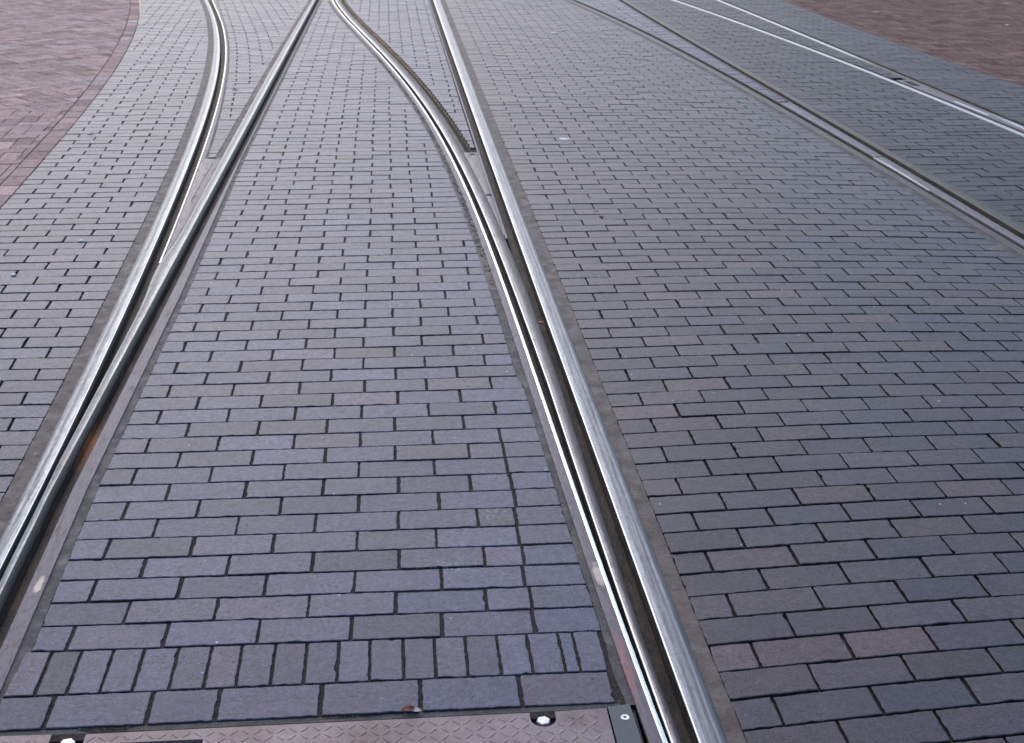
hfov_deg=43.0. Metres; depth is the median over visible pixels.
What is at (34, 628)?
mortar strip
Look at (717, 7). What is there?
road paving
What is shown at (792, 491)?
joint sand
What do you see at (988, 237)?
mortar strip
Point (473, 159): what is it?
filler plate
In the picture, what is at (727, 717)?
mortar strip
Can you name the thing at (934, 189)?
filler plate
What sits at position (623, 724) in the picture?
steel bar
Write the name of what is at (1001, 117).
tram rail
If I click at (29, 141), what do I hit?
pavement
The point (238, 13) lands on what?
road paving
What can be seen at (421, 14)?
road paving
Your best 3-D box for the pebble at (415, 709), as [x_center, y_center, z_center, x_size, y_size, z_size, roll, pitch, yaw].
[-0.197,0.699,2.681,0.016,0.004,0.016,-20,29,-41]
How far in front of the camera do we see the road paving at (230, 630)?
3.64 m
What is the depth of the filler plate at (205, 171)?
6.72 m
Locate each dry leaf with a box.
[401,705,414,711]
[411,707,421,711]
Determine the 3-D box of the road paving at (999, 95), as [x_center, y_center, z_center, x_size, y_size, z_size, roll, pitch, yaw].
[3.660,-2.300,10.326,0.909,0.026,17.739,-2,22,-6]
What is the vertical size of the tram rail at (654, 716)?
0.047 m
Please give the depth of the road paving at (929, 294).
4.46 m
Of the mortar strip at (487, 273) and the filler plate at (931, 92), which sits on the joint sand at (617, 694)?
the mortar strip at (487, 273)
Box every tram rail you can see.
[0,0,227,580]
[0,0,320,693]
[330,0,680,742]
[428,0,727,742]
[568,0,1023,255]
[618,0,1023,239]
[673,0,1023,136]
[717,0,1023,128]
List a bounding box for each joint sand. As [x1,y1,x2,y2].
[0,15,208,448]
[9,0,624,741]
[213,1,298,140]
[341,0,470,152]
[462,15,1023,742]
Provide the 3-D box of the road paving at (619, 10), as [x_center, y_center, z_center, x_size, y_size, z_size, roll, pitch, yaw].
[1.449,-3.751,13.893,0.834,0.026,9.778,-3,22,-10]
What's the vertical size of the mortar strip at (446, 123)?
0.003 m
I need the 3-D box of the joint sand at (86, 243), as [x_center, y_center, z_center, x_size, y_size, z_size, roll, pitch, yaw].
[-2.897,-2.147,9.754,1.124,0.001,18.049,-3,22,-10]
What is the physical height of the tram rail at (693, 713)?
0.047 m
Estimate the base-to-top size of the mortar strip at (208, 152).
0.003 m
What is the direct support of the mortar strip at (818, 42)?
on the joint sand
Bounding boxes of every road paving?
[0,0,207,501]
[0,0,614,731]
[208,0,308,158]
[345,0,474,150]
[445,0,1023,742]
[577,0,786,101]
[627,0,1023,223]
[678,0,901,79]
[725,0,1023,122]
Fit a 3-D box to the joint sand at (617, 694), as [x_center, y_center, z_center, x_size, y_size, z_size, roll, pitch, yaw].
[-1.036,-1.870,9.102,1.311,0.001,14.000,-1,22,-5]
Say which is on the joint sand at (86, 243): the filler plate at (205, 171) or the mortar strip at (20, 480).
the mortar strip at (20, 480)
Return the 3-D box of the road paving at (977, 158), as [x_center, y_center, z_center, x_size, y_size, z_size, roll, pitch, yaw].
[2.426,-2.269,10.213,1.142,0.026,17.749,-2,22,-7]
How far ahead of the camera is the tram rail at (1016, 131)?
10.41 m
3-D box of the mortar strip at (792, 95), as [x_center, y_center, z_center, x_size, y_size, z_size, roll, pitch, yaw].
[2.007,-2.262,10.160,0.044,0.003,17.902,-2,22,-6]
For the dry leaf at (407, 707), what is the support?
on the road paving at (230, 630)
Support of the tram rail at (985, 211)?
on the ground
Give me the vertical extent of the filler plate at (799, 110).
0.031 m
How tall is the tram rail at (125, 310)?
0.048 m
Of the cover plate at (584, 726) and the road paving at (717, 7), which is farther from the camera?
the road paving at (717, 7)
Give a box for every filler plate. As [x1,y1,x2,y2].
[162,159,220,260]
[464,152,503,234]
[780,102,882,157]
[876,157,1023,243]
[896,80,1023,131]
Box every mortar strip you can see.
[0,0,213,537]
[0,0,321,701]
[0,703,619,735]
[206,0,228,158]
[215,0,311,158]
[327,0,496,290]
[340,0,464,151]
[441,0,746,742]
[490,290,634,704]
[564,0,1023,261]
[630,2,988,207]
[716,0,906,79]
[893,152,1023,227]
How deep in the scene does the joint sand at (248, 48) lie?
11.57 m
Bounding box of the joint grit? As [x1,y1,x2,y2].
[4,56,673,733]
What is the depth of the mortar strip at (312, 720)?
2.66 m
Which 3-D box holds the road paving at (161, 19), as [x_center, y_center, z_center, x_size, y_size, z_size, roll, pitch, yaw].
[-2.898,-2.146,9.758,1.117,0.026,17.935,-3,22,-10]
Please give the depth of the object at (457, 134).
9.64 m
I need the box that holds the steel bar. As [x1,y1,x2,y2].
[608,704,641,742]
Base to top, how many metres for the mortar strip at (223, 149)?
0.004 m
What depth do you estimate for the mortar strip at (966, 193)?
6.99 m
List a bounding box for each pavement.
[0,0,139,111]
[0,106,87,207]
[783,0,1023,85]
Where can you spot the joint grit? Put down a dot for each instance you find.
(432, 444)
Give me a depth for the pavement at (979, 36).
13.62 m
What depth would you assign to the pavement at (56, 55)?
11.42 m
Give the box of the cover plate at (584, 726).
[0,707,643,742]
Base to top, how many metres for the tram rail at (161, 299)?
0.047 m
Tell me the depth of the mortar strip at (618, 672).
3.50 m
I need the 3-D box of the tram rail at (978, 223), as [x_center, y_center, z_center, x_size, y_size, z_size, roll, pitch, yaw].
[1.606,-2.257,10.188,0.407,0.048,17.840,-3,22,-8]
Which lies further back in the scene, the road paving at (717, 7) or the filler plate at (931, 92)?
the road paving at (717, 7)

